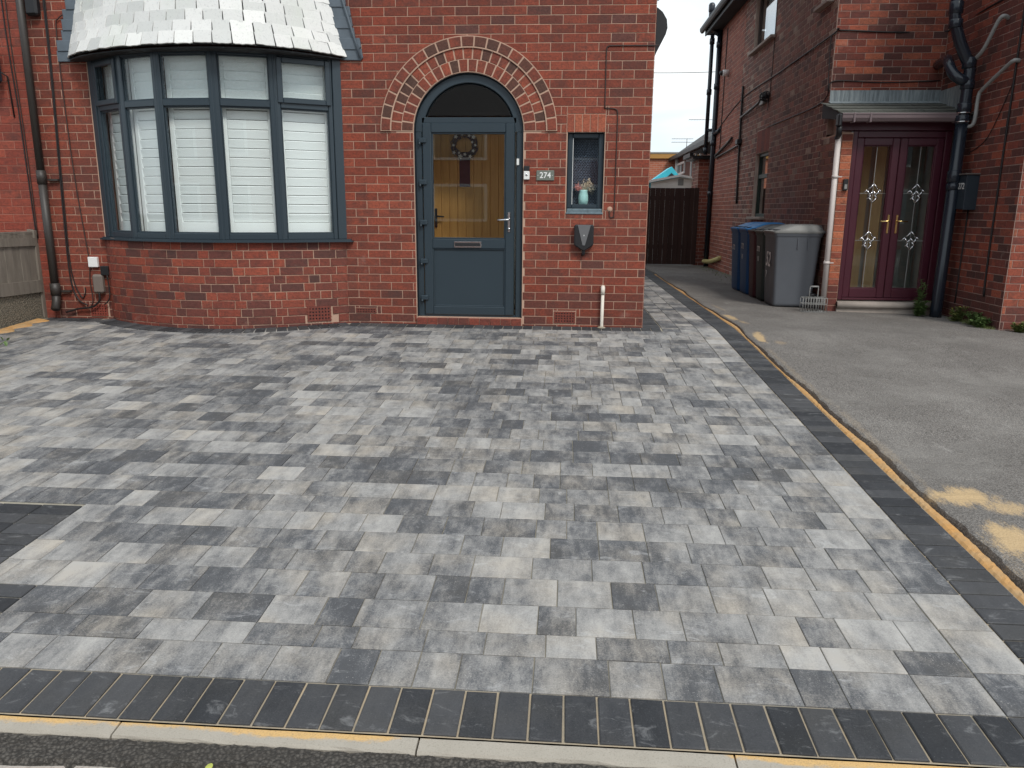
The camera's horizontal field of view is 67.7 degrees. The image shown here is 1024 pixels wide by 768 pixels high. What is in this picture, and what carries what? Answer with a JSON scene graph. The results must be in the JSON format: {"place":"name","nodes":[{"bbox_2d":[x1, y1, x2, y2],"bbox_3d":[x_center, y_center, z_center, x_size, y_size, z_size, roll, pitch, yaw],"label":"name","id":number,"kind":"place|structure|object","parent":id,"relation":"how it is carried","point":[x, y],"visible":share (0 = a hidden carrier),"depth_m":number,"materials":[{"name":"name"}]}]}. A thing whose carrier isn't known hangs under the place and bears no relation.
{"place":"outdoors","nodes":[
{"label":"outdoors","id":0,"kind":"place"},
{"bbox_2d":[0,318,48,333],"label":"sand ridge","id":1,"kind":"structure","parent":0,"point":[19,325],"depth_m":8.01,"materials":[{"name":"beige sand"}]},
{"bbox_2d":[0,765,112,767],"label":"pavement","id":2,"kind":"structure","parent":0,"point":[3,766],"depth_m":2.16,"materials":[{"name":"grey asphalt"}]},
{"bbox_2d":[0,733,607,767],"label":"tarmac strip","id":3,"kind":"object","parent":2,"relation":"on","point":[45,750],"visible":1,"depth_m":2.18,"materials":[{"name":"grey asphalt"}]},
{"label":"kerb bed","id":4,"kind":"structure","parent":2,"relation":"on","visible":0},
{"bbox_2d":[0,715,961,767],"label":"kerb","id":5,"kind":"structure","parent":4,"relation":"on","point":[440,748],"depth_m":2.23,"materials":[{"name":"concrete"}]},
{"bbox_2d":[0,714,993,767],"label":"ground","id":6,"kind":"structure","parent":0,"point":[121,721],"depth_m":2.43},
{"bbox_2d":[0,229,47,328],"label":"boundary fence","id":7,"kind":"object","parent":6,"relation":"on","point":[22,296],"visible":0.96,"depth_m":8.10,"materials":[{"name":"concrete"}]},
{"bbox_2d":[0,0,60,317],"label":"adjoining house","id":8,"kind":"structure","parent":6,"relation":"on","point":[16,214],"depth_m":8.15,"materials":[{"name":"brick"}]},
{"bbox_2d":[0,68,14,117],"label":"cable","id":9,"kind":"object","parent":8,"relation":"attached to","point":[9,90],"depth_m":7.97,"materials":[{"name":"black plastic"}]},
{"bbox_2d":[1,0,37,242],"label":"cable","id":10,"kind":"object","parent":8,"relation":"attached to","point":[18,114],"visible":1,"depth_m":8.04,"materials":[{"name":"black plastic"}]},
{"bbox_2d":[5,0,38,237],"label":"cable","id":11,"kind":"object","parent":8,"relation":"attached to","point":[21,118],"visible":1,"depth_m":8.05,"materials":[{"name":"black plastic"}]},
{"bbox_2d":[24,0,656,328],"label":"brick house","id":12,"kind":"structure","parent":6,"relation":"on","point":[428,226],"depth_m":7.85,"materials":[{"name":"brick"}]},
{"bbox_2d":[15,0,72,310],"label":"downpipe","id":13,"kind":"object","parent":12,"relation":"attached to","point":[31,8],"visible":1,"depth_m":8.03,"materials":[{"name":"black plastic"}]},
{"bbox_2d":[42,0,87,305],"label":"cable","id":14,"kind":"object","parent":12,"relation":"attached to","point":[58,156],"visible":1,"depth_m":8.12,"materials":[{"name":"black plastic"}]},
{"bbox_2d":[44,0,85,297],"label":"cable","id":15,"kind":"object","parent":12,"relation":"attached to","point":[59,151],"visible":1,"depth_m":8.10,"materials":[{"name":"black plastic"}]},
{"bbox_2d":[55,15,88,256],"bbox_3d":[-4.635,-2.573,8.061,0.110,2.446,0.027,3,13,11],"label":"cable","id":16,"kind":"object","parent":12,"relation":"attached to","point":[69,139],"visible":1,"depth_m":8.07,"materials":[{"name":"black plastic"}]},
{"bbox_2d":[66,293,100,312],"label":"cable","id":17,"kind":"object","parent":12,"relation":"attached to","point":[99,300],"visible":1,"depth_m":8.41,"materials":[{"name":"black plastic"}]},
{"bbox_2d":[87,257,98,266],"bbox_3d":[-4.563,-1.329,8.328,0.107,0.110,0.040,1,13,4],"label":"junction box","id":18,"kind":"object","parent":12,"relation":"attached to","point":[93,261],"visible":1,"depth_m":8.31,"materials":[{"name":"white plastic"}]},
{"bbox_2d":[89,267,93,306],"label":"cable","id":19,"kind":"object","parent":18,"relation":"hanging from","point":[91,286],"visible":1,"depth_m":8.40,"materials":[{"name":"black plastic"}]},
{"bbox_2d":[92,274,105,292],"bbox_3d":[-4.520,-1.097,8.360,0.115,0.205,0.075,1,13,4],"label":"meter box","id":20,"kind":"object","parent":12,"relation":"attached to","point":[98,283],"visible":1,"depth_m":8.33,"materials":[{"name":"beige plastic"}]},
{"bbox_2d":[100,266,109,274],"bbox_3d":[-4.436,-1.237,8.335,0.090,0.100,0.050,1,13,4],"label":"black socket","id":21,"kind":"object","parent":12,"relation":"attached to","point":[104,270],"visible":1,"depth_m":8.31,"materials":[{"name":"plastic"}]},
{"bbox_2d":[104,275,110,304],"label":"cable","id":22,"kind":"object","parent":12,"relation":"attached to","point":[109,290],"visible":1,"depth_m":8.36,"materials":[{"name":"black plastic"}]},
{"bbox_2d":[87,56,133,237],"bbox_3d":[-4.146,-2.432,7.941,0.588,1.785,0.090,10,16,36],"label":"window frame","id":23,"kind":"structure","parent":12,"relation":"in","point":[100,106],"depth_m":7.98,"materials":[{"name":"plastic"}]},
{"bbox_2d":[103,59,143,230],"bbox_3d":[-4.066,-2.459,7.998,0.470,1.733,0.030,10,16,36],"label":"window shutter","id":24,"kind":"object","parent":12,"relation":"attached to","point":[119,177],"depth_m":8.05,"materials":[{"name":"white paint"}]},
{"bbox_2d":[116,52,168,238],"bbox_3d":[-3.682,-2.370,7.682,0.481,1.785,0.070,6,14,22],"label":"window frame","id":25,"kind":"structure","parent":12,"relation":"in","point":[127,105],"depth_m":7.67,"materials":[{"name":"plastic"}]},
{"bbox_2d":[128,57,165,230],"bbox_3d":[-3.648,-2.401,7.759,0.415,1.733,0.030,6,14,22],"label":"window shutter","id":26,"kind":"object","parent":12,"relation":"attached to","point":[142,88],"depth_m":7.78,"materials":[{"name":"white paint"}]},
{"bbox_2d":[154,51,223,239],"bbox_3d":[-3.175,-2.339,7.560,0.567,1.785,0.070,2,13,6],"label":"window frame","id":27,"kind":"structure","parent":12,"relation":"in","point":[164,103],"depth_m":7.51,"materials":[{"name":"plastic"}]},
{"bbox_2d":[164,56,218,231],"bbox_3d":[-3.164,-2.372,7.643,0.501,1.733,0.030,2,13,6],"label":"window shutter","id":28,"kind":"object","parent":12,"relation":"attached to","point":[185,76],"depth_m":7.64,"materials":[{"name":"white paint"}]},
{"bbox_2d":[212,51,281,239],"bbox_3d":[-2.618,-2.341,7.591,0.556,1.785,0.070,-3,13,-13],"label":"window frame","id":29,"kind":"structure","parent":12,"relation":"in","point":[220,103],"depth_m":7.53,"materials":[{"name":"plastic"}]},
{"bbox_2d":[218,56,276,231],"bbox_3d":[-2.638,-2.374,7.672,0.490,1.733,0.030,-3,13,-13],"label":"window shutter","id":30,"kind":"object","parent":12,"relation":"attached to","point":[243,77],"depth_m":7.67,"materials":[{"name":"white paint"}]},
{"bbox_2d":[281,63,331,231],"bbox_3d":[-2.122,-2.413,7.858,0.521,1.733,0.030,-6,14,-26],"label":"window shutter","id":31,"kind":"object","parent":12,"relation":"attached to","point":[299,81],"depth_m":7.87,"materials":[{"name":"white paint"}]},
{"bbox_2d":[273,54,346,239],"bbox_3d":[-2.046,-2.383,7.792,0.659,1.785,0.090,-6,14,-26],"label":"window frame","id":32,"kind":"structure","parent":12,"relation":"in","point":[332,104],"depth_m":7.77,"materials":[{"name":"plastic"}]},
{"bbox_2d":[418,123,514,315],"bbox_3d":[-0.474,-1.702,8.008,0.996,1.965,0.136,1,13,4],"label":"front door","id":33,"kind":"structure","parent":12,"relation":"in","point":[464,275],"depth_m":8.10,"materials":[{"name":"plastic"}]},
{"bbox_2d":[433,134,503,237],"bbox_3d":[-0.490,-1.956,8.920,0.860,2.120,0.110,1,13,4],"label":"window","id":34,"kind":"structure","parent":12,"relation":"in","point":[469,193],"depth_m":8.85,"materials":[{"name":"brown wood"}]},
{"bbox_2d":[450,134,477,159],"bbox_3d":[-0.545,-2.719,8.699,0.316,0.329,0.061,1,13,4],"label":"wreath","id":35,"kind":"object","parent":34,"relation":"hanging from","point":[470,153],"visible":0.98,"depth_m":8.70,"materials":[{"name":"grey plant"}]},
{"bbox_2d":[524,166,529,179],"bbox_3d":[0.149,-2.158,7.808,0.060,0.135,0.026,1,13,4],"label":"doorbell","id":36,"kind":"object","parent":12,"relation":"attached to","point":[526,173],"visible":1,"depth_m":7.80,"materials":[{"name":"white plastic"}]},
{"bbox_2d":[536,170,553,180],"bbox_3d":[0.340,-2.131,7.806,0.182,0.100,0.014,1,13,4],"label":"house number plaque","id":37,"kind":"object","parent":12,"relation":"attached to","point":[545,175],"visible":1,"depth_m":7.80,"materials":[{"name":"grey stone"}]},
{"bbox_2d":[574,224,593,255],"bbox_3d":[0.740,-1.480,7.885,0.199,0.322,0.092,1,13,4],"label":"charger box","id":38,"kind":"object","parent":12,"relation":"attached to","point":[583,238],"visible":1,"depth_m":7.84,"materials":[{"name":"black plastic"}]},
{"bbox_2d":[573,178,595,203],"bbox_3d":[0.755,-2.007,7.960,0.239,0.273,0.104,1,13,4],"label":"vase","id":39,"kind":"object","parent":12,"relation":"on","point":[583,194],"visible":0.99,"depth_m":7.94,"materials":[{"name":"teal ceramic"}]},
{"bbox_2d":[572,140,598,203],"bbox_3d":[0.764,-2.210,7.973,0.278,0.652,0.004,1,13,4],"label":"lace blind","id":40,"kind":"object","parent":12,"relation":"attached to","point":[586,168],"visible":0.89,"depth_m":7.96,"materials":[{"name":"white fabric"}]},
{"bbox_2d":[566,132,604,208],"bbox_3d":[0.750,-2.180,7.835,0.374,0.755,0.109,1,13,4],"label":"window frame","id":41,"kind":"structure","parent":12,"relation":"in","point":[571,135],"depth_m":7.82,"materials":[{"name":"plastic"}]},
{"bbox_2d":[597,285,604,328],"bbox_3d":[0.945,-0.802,8.026,0.100,0.466,0.103,1,13,4],"label":"overflow pipe","id":42,"kind":"object","parent":12,"relation":"attached to","point":[601,326],"visible":0.94,"depth_m":8.01,"materials":[{"name":"white plastic"}]},
{"bbox_2d":[605,108,617,217],"bbox_3d":[0.990,-2.232,7.738,0.136,1.077,0.011,1,13,4],"label":"cable","id":43,"kind":"object","parent":12,"relation":"attached to","point":[616,161],"visible":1,"depth_m":7.72,"materials":[{"name":"black plastic"}]},
{"bbox_2d":[604,45,658,108],"bbox_3d":[1.179,-3.033,7.548,0.516,0.591,0.022,1,13,4],"label":"cable","id":44,"kind":"object","parent":12,"relation":"attached to","point":[606,63],"visible":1,"depth_m":7.51,"materials":[{"name":"black plastic"}]},
{"bbox_2d":[655,8,667,53],"bbox_3d":[1.522,-3.584,8.072,0.155,0.600,0.600,1,13,4],"label":"satellite dish","id":45,"kind":"object","parent":12,"relation":"attached to","point":[661,25],"visible":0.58,"depth_m":7.76,"materials":[{"name":"black plastic"}]},
{"bbox_2d":[649,167,678,187],"bbox_3d":[4.296,-4.955,21.885,1.020,2.400,1.030,1,13,4],"label":"play tent","id":46,"kind":"object","parent":6,"relation":"on","point":[670,171],"visible":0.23,"depth_m":21.18,"materials":[{"name":"teal fabric"}]},
{"bbox_2d":[648,174,691,256],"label":"garden shed","id":47,"kind":"structure","parent":6,"relation":"on","point":[683,181],"depth_m":20.16,"materials":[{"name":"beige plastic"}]},
{"bbox_2d":[668,132,711,175],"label":"house","id":48,"kind":"structure","parent":6,"relation":"on","point":[683,167],"depth_m":29.20,"materials":[{"name":"brick"}]},
{"bbox_2d":[677,161,684,174],"bbox_3d":[6.799,-8.675,30.745,0.060,0.470,2.000,1,13,4],"label":"window","id":49,"kind":"structure","parent":48,"relation":"in","point":[680,166],"depth_m":30.61,"materials":[{"name":"white plastic"}]},
{"bbox_2d":[690,153,700,175],"bbox_3d":[6.546,-7.790,27.263,0.060,0.980,2.000,1,13,4],"label":"window","id":50,"kind":"structure","parent":48,"relation":"in","point":[691,163],"depth_m":28.09,"materials":[{"name":"white plastic"}]},
{"bbox_2d":[683,0,1023,330],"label":"neighbouring house","id":51,"kind":"structure","parent":6,"relation":"on","point":[895,150],"depth_m":9.91,"materials":[{"name":"red brick"}]},
{"bbox_2d":[703,34,714,154],"bbox_3d":[4.582,-6.714,17.781,0.112,2.650,0.118,1,13,4],"label":"pipe","id":52,"kind":"object","parent":51,"relation":"attached to","point":[709,89],"visible":1,"depth_m":17.73,"materials":[{"name":"black plastic"}]},
{"bbox_2d":[702,256,720,263],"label":"cable","id":53,"kind":"object","parent":51,"relation":"attached to","point":[713,260],"visible":1,"depth_m":17.53,"materials":[{"name":"plastic"}]},
{"bbox_2d":[703,30,722,265],"bbox_3d":[4.707,-5.434,17.908,0.137,5.300,0.144,1,13,4],"label":"pipe","id":54,"kind":"object","parent":51,"relation":"attached to","point":[713,138],"visible":1,"depth_m":17.83,"materials":[{"name":"glossy black plastic"}]},
{"bbox_2d":[707,2,720,135],"bbox_3d":[4.693,-7.172,17.363,0.265,2.910,0.831,-3,13,-16],"label":"vent pipe","id":55,"kind":"object","parent":51,"relation":"attached to","point":[715,32],"visible":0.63,"depth_m":17.35,"materials":[{"name":"black plastic"}]},
{"bbox_2d":[719,28,727,149],"bbox_3d":[4.715,-6.514,17.020,0.021,2.600,0.074,1,13,4],"label":"cable","id":56,"kind":"object","parent":51,"relation":"attached to","point":[723,89],"visible":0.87,"depth_m":17.02,"materials":[{"name":"black plastic"}]},
{"bbox_2d":[714,137,732,156],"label":"cable","id":57,"kind":"object","parent":51,"relation":"attached to","point":[724,146],"visible":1,"depth_m":16.52,"materials":[{"name":"black plastic"}]},
{"bbox_2d":[719,70,728,76],"bbox_3d":[4.596,-6.739,16.561,0.200,0.140,0.140,1,13,4],"label":"security camera","id":58,"kind":"object","parent":51,"relation":"attached to","point":[724,73],"visible":1,"depth_m":16.51,"materials":[{"name":"white plastic"}]},
{"bbox_2d":[714,144,738,158],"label":"cable","id":59,"kind":"object","parent":51,"relation":"attached to","point":[732,148],"visible":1,"depth_m":16.34,"materials":[{"name":"grey plastic"}]},
{"bbox_2d":[735,139,741,144],"bbox_3d":[4.517,-4.828,15.232,0.095,0.100,0.200,1,13,4],"label":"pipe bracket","id":60,"kind":"object","parent":51,"relation":"attached to","point":[738,141],"visible":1,"depth_m":15.14,"materials":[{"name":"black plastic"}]},
{"bbox_2d":[735,86,743,203],"bbox_3d":[4.537,-4.748,15.223,0.038,2.253,0.194,1,13,4],"label":"cable","id":61,"kind":"object","parent":51,"relation":"attached to","point":[738,160],"visible":1,"depth_m":15.25,"materials":[{"name":"black plastic"}]},
{"bbox_2d":[739,99,759,118],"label":"cable","id":62,"kind":"object","parent":51,"relation":"attached to","point":[750,110],"visible":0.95,"depth_m":14.20,"materials":[{"name":"grey plastic"}]},
{"bbox_2d":[746,152,768,219],"bbox_3d":[4.451,-3.540,13.678,0.210,1.165,1.020,1,13,4],"label":"window frame","id":63,"kind":"structure","parent":51,"relation":"in","point":[763,158],"depth_m":13.86,"materials":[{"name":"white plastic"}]},
{"bbox_2d":[748,0,776,55],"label":"window frame","id":64,"kind":"structure","parent":51,"relation":"in","point":[767,17],"depth_m":13.76,"materials":[{"name":"white plastic"}]},
{"bbox_2d":[759,91,768,105],"bbox_3d":[4.356,-4.993,13.343,0.171,0.196,0.526,1,13,4],"label":"wall flue","id":65,"kind":"object","parent":51,"relation":"attached to","point":[763,96],"depth_m":13.16,"materials":[{"name":"black plastic"}]},
{"bbox_2d":[767,0,777,110],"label":"cable","id":66,"kind":"object","parent":51,"relation":"attached to","point":[773,55],"visible":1,"depth_m":12.90,"materials":[{"name":"black plastic"}]},
{"bbox_2d":[813,0,833,12],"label":"window frame","id":67,"kind":"structure","parent":51,"relation":"in","point":[825,3],"depth_m":10.27,"materials":[{"name":"grey"}]},
{"bbox_2d":[827,36,831,90],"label":"cable","id":68,"kind":"object","parent":51,"relation":"attached to","point":[829,60],"visible":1,"depth_m":10.05,"materials":[{"name":"black plastic"}]},
{"bbox_2d":[820,135,841,303],"bbox_3d":[4.037,-2.061,9.621,0.126,2.140,0.078,1,13,4],"label":"rainwater pipe","id":69,"kind":"object","parent":51,"relation":"attached to","point":[826,261],"visible":0.88,"depth_m":9.59,"materials":[{"name":"white plastic"}]},
{"bbox_2d":[842,179,848,190],"bbox_3d":[4.167,-2.490,9.547,0.060,0.140,0.034,1,13,4],"label":"porch doorbell","id":70,"kind":"object","parent":51,"relation":"attached to","point":[845,185],"visible":1,"depth_m":9.54,"materials":[{"name":"black plastic"}]},
{"bbox_2d":[766,80,940,127],"bbox_3d":[4.386,-4.162,11.398,1.303,0.269,3.555,-4,14,-19],"label":"cable","id":71,"kind":"object","parent":51,"relation":"attached to","point":[853,81],"visible":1,"depth_m":10.02,"materials":[{"name":"black plastic"}]},
{"bbox_2d":[850,147,871,286],"bbox_3d":[4.573,-2.214,10.494,0.500,2.100,0.062,1,13,4],"label":"inner door","id":72,"kind":"structure","parent":51,"relation":"in","point":[867,150],"depth_m":10.44,"materials":[{"name":"glass"}]},
{"bbox_2d":[720,0,1002,126],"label":"cable","id":73,"kind":"object","parent":51,"relation":"attached to","point":[838,29],"visible":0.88,"depth_m":9.89,"materials":[{"name":"black plastic"}]},
{"bbox_2d":[842,138,900,297],"bbox_3d":[4.535,-2.079,9.660,0.521,1.975,0.130,1,13,4],"label":"porch door","id":74,"kind":"structure","parent":51,"relation":"in","point":[894,143],"depth_m":9.66,"materials":[{"name":"red plastic"}]},
{"bbox_2d":[882,138,944,297],"bbox_3d":[5.060,-2.067,9.625,0.516,1.975,0.130,1,13,4],"label":"porch door","id":75,"kind":"structure","parent":51,"relation":"in","point":[938,143],"depth_m":9.62,"materials":[{"name":"red plastic"}]},
{"bbox_2d":[929,0,976,317],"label":"soil pipe","id":76,"kind":"object","parent":51,"relation":"attached to","point":[965,80],"visible":0.99,"depth_m":9.09,"materials":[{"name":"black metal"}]},
{"bbox_2d":[954,210,968,302],"bbox_3d":[5.503,-1.559,9.354,0.016,1.140,0.038,1,13,4],"label":"cable","id":77,"kind":"object","parent":51,"relation":"attached to","point":[961,256],"visible":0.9,"depth_m":9.35,"materials":[{"name":"black plastic"}]},
{"bbox_2d":[956,173,980,209],"bbox_3d":[5.434,-2.312,9.192,0.165,0.420,0.357,1,13,4],"label":"letterbox","id":78,"kind":"object","parent":51,"relation":"attached to","point":[967,191],"visible":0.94,"depth_m":9.05,"materials":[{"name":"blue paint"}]},
{"bbox_2d":[968,85,1011,152],"bbox_3d":[5.498,-3.050,8.789,0.010,0.706,0.785,1,13,4],"label":"cable","id":79,"kind":"object","parent":51,"relation":"attached to","point":[994,123],"visible":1,"depth_m":8.68,"materials":[{"name":"black plastic"}]},
{"bbox_2d":[975,14,1009,58],"bbox_3d":[5.414,-3.928,8.669,0.115,0.423,0.419,-3,13,-15],"label":"waste pipe","id":80,"kind":"object","parent":51,"relation":"attached to","point":[992,32],"visible":1,"depth_m":8.58,"materials":[{"name":"grey plastic"}]},
{"bbox_2d":[967,58,1020,127],"bbox_3d":[5.432,-3.275,8.662,0.095,0.657,0.765,0,13,-2],"label":"waste pipe","id":81,"kind":"object","parent":51,"relation":"attached to","point":[990,81],"visible":1,"depth_m":8.80,"materials":[{"name":"grey plastic"}]},
{"bbox_2d":[982,8,1023,296],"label":"cable","id":82,"kind":"object","parent":51,"relation":"attached to","point":[1004,145],"visible":1,"depth_m":8.49,"materials":[{"name":"black plastic"}]},
{"bbox_2d":[0,269,1023,767],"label":"driveway","id":83,"kind":"structure","parent":0,"point":[678,521],"depth_m":3.36,"materials":[{"name":"grey stone"}]},
{"bbox_2d":[0,337,9,345],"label":"leaf sprig","id":84,"kind":"object","parent":83,"relation":"on","point":[5,342],"visible":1,"depth_m":6.60,"materials":[{"name":"green plant"}]},
{"bbox_2d":[645,188,698,264],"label":"side gate","id":85,"kind":"structure","parent":83,"relation":"on","point":[680,246],"depth_m":18.47,"materials":[{"name":"brown wood"}]},
{"bbox_2d":[654,274,1023,604],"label":"sand strip","id":86,"kind":"object","parent":83,"relation":"on","point":[984,561],"visible":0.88,"depth_m":3.87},
{"bbox_2d":[649,152,678,179],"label":"flat roofed building","id":87,"kind":"structure","parent":0,"point":[659,163],"depth_m":32.46,"materials":[{"name":"brick"}]},
{"bbox_2d":[654,71,714,72],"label":"overhead wire","id":88,"kind":"object","parent":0,"point":[680,72],"visible":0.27,"depth_m":44.60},
{"bbox_2d":[650,0,720,151],"label":"sky","id":89,"kind":"structure","parent":0,"point":[678,98],"materials":[{"name":"white"}]},
{"bbox_2d":[645,261,1023,592],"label":"tarmac drive","id":90,"kind":"structure","parent":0,"point":[928,410],"depth_m":5.91,"materials":[{"name":"grey asphalt"}]},
{"bbox_2d":[730,222,759,289],"bbox_3d":[3.907,-2.075,12.441,0.656,1.100,0.578,1,13,4],"label":"wheelie bin","id":91,"kind":"object","parent":90,"relation":"on","point":[736,234],"visible":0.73,"depth_m":12.35,"materials":[{"name":"blue plastic"}]},
{"bbox_2d":[739,222,783,293],"bbox_3d":[3.863,-1.942,11.837,0.656,1.100,0.578,1,13,4],"label":"wheelie bin","id":92,"kind":"object","parent":90,"relation":"on","point":[744,262],"visible":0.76,"depth_m":11.74,"materials":[{"name":"blue plastic"}]},
{"bbox_2d":[747,224,778,296],"bbox_3d":[3.816,-1.817,11.319,0.636,1.080,0.428,1,13,4],"label":"wheelie bin","id":93,"kind":"object","parent":90,"relation":"on","point":[752,258],"visible":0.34,"depth_m":11.26,"materials":[{"name":"black plastic"}]},
{"bbox_2d":[755,224,785,300],"bbox_3d":[3.783,-1.716,10.861,0.636,1.080,0.468,1,13,4],"label":"wheelie bin","id":94,"kind":"object","parent":90,"relation":"on","point":[760,266],"visible":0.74,"depth_m":10.80,"materials":[{"name":"black plastic"}]},
{"bbox_2d":[763,224,825,307],"bbox_3d":[3.773,-1.601,10.314,0.696,1.090,0.613,1,13,4],"label":"wheelie bin","id":95,"kind":"object","parent":90,"relation":"on","point":[791,254],"visible":0.97,"depth_m":10.07,"materials":[{"name":"grey plastic"}]},
{"bbox_2d":[799,286,827,312],"bbox_3d":[3.841,-1.083,9.719,0.302,0.330,0.139,1,13,4],"label":"wire crate","id":96,"kind":"object","parent":90,"relation":"on","point":[816,304],"visible":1,"depth_m":9.70,"materials":[{"name":"grey metal"}]},
{"bbox_2d":[682,265,994,329],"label":"wall foot grass","id":97,"kind":"structure","parent":90,"relation":"on","point":[967,322],"depth_m":9.19,"materials":[{"name":"green plant"}]},
{"bbox_2d":[913,279,928,311],"bbox_3d":[5.160,-1.093,9.636,0.171,0.462,0.189,1,13,4],"label":"tall weed","id":98,"kind":"object","parent":90,"relation":"on","point":[921,291],"visible":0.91,"depth_m":9.63,"materials":[{"name":"green plant"}]},
{"bbox_2d":[913,300,929,315],"bbox_3d":[5.120,-0.950,9.594,0.221,0.210,0.197,-12,18,-43],"label":"tall weed","id":99,"kind":"object","parent":90,"relation":"on","point":[920,310],"visible":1,"depth_m":9.58,"materials":[{"name":"green plant"}]},
{"bbox_2d":[949,306,968,321],"bbox_3d":[5.357,-0.841,9.184,0.246,0.199,0.174,1,13,4],"label":"ground weed","id":100,"kind":"object","parent":90,"relation":"on","point":[957,316],"visible":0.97,"depth_m":9.18,"materials":[{"name":"green plant"}]},
{"bbox_2d":[965,311,982,324],"bbox_3d":[5.394,-0.760,8.891,0.262,0.172,0.197,1,13,4],"label":"ground weed","id":101,"kind":"object","parent":90,"relation":"on","point":[969,315],"visible":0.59,"depth_m":8.90,"materials":[{"name":"green plant"}]},
{"bbox_2d":[970,314,991,327],"bbox_3d":[5.326,-0.704,8.686,0.253,0.160,0.202,1,13,4],"label":"ground weed","id":102,"kind":"object","parent":90,"relation":"on","point":[981,323],"visible":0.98,"depth_m":8.69,"materials":[{"name":"green plant"}]},
{"bbox_2d":[1010,321,1023,332],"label":"ground weed","id":103,"kind":"object","parent":90,"relation":"on","point":[1016,327],"visible":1,"depth_m":8.38,"materials":[{"name":"green plant"}]}
]}

